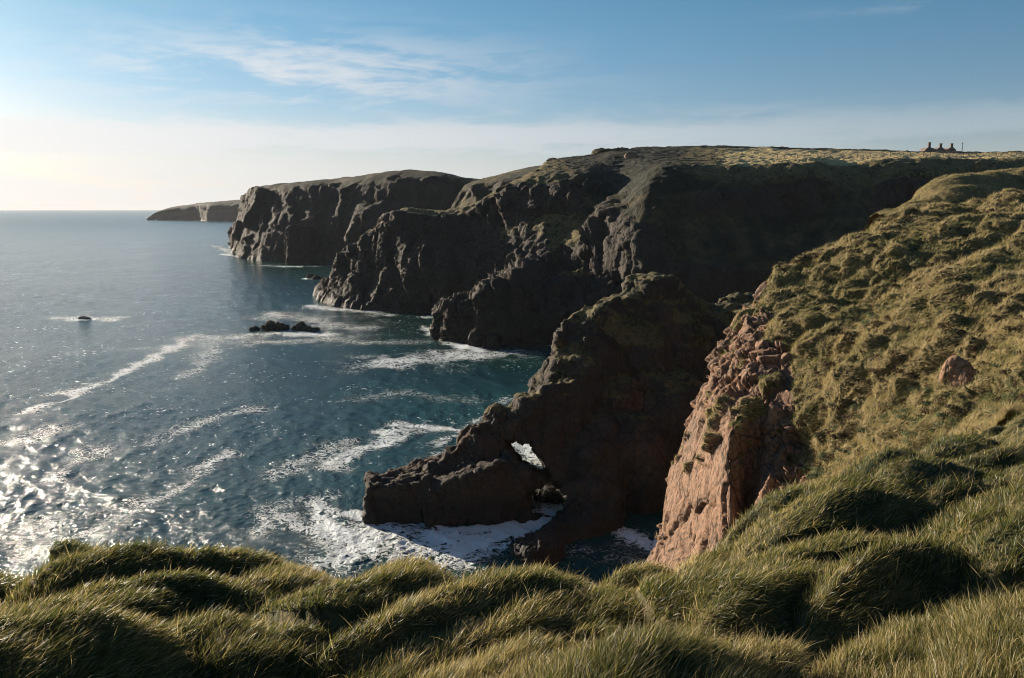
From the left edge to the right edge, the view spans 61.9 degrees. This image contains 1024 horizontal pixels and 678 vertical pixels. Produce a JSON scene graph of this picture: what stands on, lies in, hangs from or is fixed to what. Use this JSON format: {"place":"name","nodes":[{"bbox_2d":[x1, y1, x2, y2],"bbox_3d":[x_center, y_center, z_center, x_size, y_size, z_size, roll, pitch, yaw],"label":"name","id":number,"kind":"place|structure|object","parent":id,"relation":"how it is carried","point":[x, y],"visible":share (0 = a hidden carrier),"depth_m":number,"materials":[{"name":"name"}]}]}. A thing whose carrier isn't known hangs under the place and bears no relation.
{"place":"outdoors","nodes":[
{"label":"outdoors","id":0,"kind":"place"},
{"bbox_2d":[147,200,240,220],"bbox_3d":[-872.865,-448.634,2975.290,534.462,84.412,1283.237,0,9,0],"label":"headland","id":1,"kind":"structure","parent":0,"point":[219,211],"depth_m":2538.72,"materials":[{"name":"stone"}]},
{"bbox_2d":[0,210,662,585],"bbox_3d":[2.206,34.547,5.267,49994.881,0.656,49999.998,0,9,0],"label":"sea","id":2,"kind":"structure","parent":0,"point":[162,392],"depth_m":155.20,"materials":[{"name":"liquid"}]},
{"bbox_2d":[78,316,90,319],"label":"skerry","id":3,"kind":"structure","parent":2,"relation":"in","point":[83,317],"depth_m":273.56,"materials":[{"name":"black stone"}]},
{"bbox_2d":[249,326,260,330],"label":"skerry","id":4,"kind":"structure","parent":2,"relation":"in","point":[254,328],"depth_m":248.44,"materials":[{"name":"grey stone"}]},
{"bbox_2d":[260,320,289,329],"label":"skerry","id":5,"kind":"structure","parent":2,"relation":"in","point":[272,325],"depth_m":249.73,"materials":[{"name":"grey stone"}]},
{"bbox_2d":[284,224,317,263],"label":"sea stack","id":6,"kind":"object","parent":2,"relation":"in","point":[300,244],"visible":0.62,"depth_m":548.04,"materials":[{"name":"stone"}]},
{"bbox_2d":[291,321,319,331],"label":"skerry","id":7,"kind":"structure","parent":2,"relation":"in","point":[301,325],"depth_m":248.19,"materials":[{"name":"grey stone"}]},
{"bbox_2d":[306,273,324,279],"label":"skerry","id":8,"kind":"structure","parent":2,"relation":"in","point":[310,276],"depth_m":431.14,"materials":[{"name":"black stone"}]},
{"bbox_2d":[509,531,566,566],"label":"boulder","id":9,"kind":"object","parent":2,"relation":"in","point":[538,547],"visible":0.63,"depth_m":85.81,"materials":[{"name":"grey stone"}]},
{"bbox_2d":[532,483,562,503],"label":"boulder","id":10,"kind":"object","parent":2,"relation":"in","point":[548,492],"visible":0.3,"depth_m":102.87,"materials":[{"name":"grey stone"}]},
{"bbox_2d":[361,271,753,545],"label":"sea arch","id":11,"kind":"structure","parent":2,"relation":"in","point":[597,415],"depth_m":99.93,"materials":[{"name":"brown stone"}]},
{"bbox_2d":[227,169,478,264],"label":"headland","id":12,"kind":"structure","parent":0,"point":[339,214],"depth_m":555.61,"materials":[{"name":"stone"}]},
{"bbox_2d":[449,165,540,208],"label":"cliff","id":13,"kind":"structure","parent":0,"point":[474,191],"depth_m":425.61,"materials":[{"name":"stone"}]},
{"bbox_2d":[0,412,1023,677],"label":"grass bank","id":14,"kind":"structure","parent":0,"point":[348,615],"depth_m":5.85,"materials":[{"name":"green plant"}]},
{"bbox_2d":[390,657,399,677],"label":"dead stalk","id":15,"kind":"object","parent":14,"relation":"on","point":[394,668],"visible":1,"depth_m":4.18,"materials":[{"name":"brown plant"}]},
{"bbox_2d":[568,569,579,609],"bbox_3d":[0.416,1.723,5.729,0.078,0.375,0.031,0,9,0],"label":"dead stalk","id":16,"kind":"object","parent":14,"relation":"on","point":[573,588],"visible":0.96,"depth_m":5.72,"materials":[{"name":"beige plant"}]},
{"bbox_2d":[581,573,589,607],"bbox_3d":[0.495,1.751,5.831,0.070,0.316,0.022,-2,9,-11],"label":"dead stalk","id":17,"kind":"object","parent":14,"relation":"on","point":[584,588],"visible":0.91,"depth_m":5.82,"materials":[{"name":"brown plant"}]},
{"bbox_2d":[0,0,1023,209],"label":"sky","id":18,"kind":"structure","parent":0,"point":[105,104],"materials":[{"name":"blue"}]},
{"bbox_2d":[313,145,1023,313],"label":"bay cliff","id":19,"kind":"structure","parent":0,"point":[711,224],"depth_m":242.74,"materials":[{"name":"stone"}]},
{"bbox_2d":[429,254,621,348],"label":"rock buttress","id":20,"kind":"object","parent":19,"relation":"attached to","point":[533,300],"visible":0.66,"depth_m":220.50,"materials":[{"name":"stone"}]},
{"bbox_2d":[591,147,627,153],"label":"outcrop","id":21,"kind":"object","parent":19,"relation":"on","point":[599,151],"visible":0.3,"depth_m":407.02,"materials":[{"name":"beige stone"}]},
{"bbox_2d":[624,152,638,157],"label":"outcrop","id":22,"kind":"object","parent":19,"relation":"on","point":[630,155],"visible":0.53,"depth_m":342.95,"materials":[{"name":"brown stone"}]},
{"bbox_2d":[777,152,1023,158],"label":"field fence","id":23,"kind":"object","parent":19,"relation":"on","point":[903,154],"visible":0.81,"depth_m":256.56,"materials":[{"name":"brown wood"}]},
{"bbox_2d":[919,142,955,151],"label":"cottage row","id":24,"kind":"object","parent":19,"relation":"on","point":[940,148],"visible":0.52,"depth_m":457.90,"materials":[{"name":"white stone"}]},
{"bbox_2d":[647,189,1023,570],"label":"hillside","id":25,"kind":"structure","parent":0,"point":[727,490],"depth_m":42.59,"materials":[{"name":"green plant"}]},
{"bbox_2d":[654,187,1023,537],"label":"tussock grass","id":26,"kind":"structure","parent":25,"relation":"on","point":[995,418],"depth_m":41.62,"materials":[{"name":"green plant"}]},
{"bbox_2d":[772,191,1023,480],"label":"heather","id":27,"kind":"object","parent":25,"relation":"on","point":[848,418],"visible":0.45,"depth_m":37.28,"materials":[{"name":"green plant"}]},
{"bbox_2d":[939,355,976,388],"bbox_3d":[16.458,1.677,31.479,1.670,2.179,1.031,8,12,42],"label":"boulder","id":28,"kind":"object","parent":25,"relation":"on","point":[956,370],"visible":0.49,"depth_m":31.22,"materials":[{"name":"stone"}]},
{"bbox_2d":[864,167,1023,230],"bbox_3d":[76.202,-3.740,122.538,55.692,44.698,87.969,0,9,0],"label":"grassy knoll","id":29,"kind":"structure","parent":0,"point":[977,180],"depth_m":119.31,"materials":[{"name":"green plant"}]}
]}

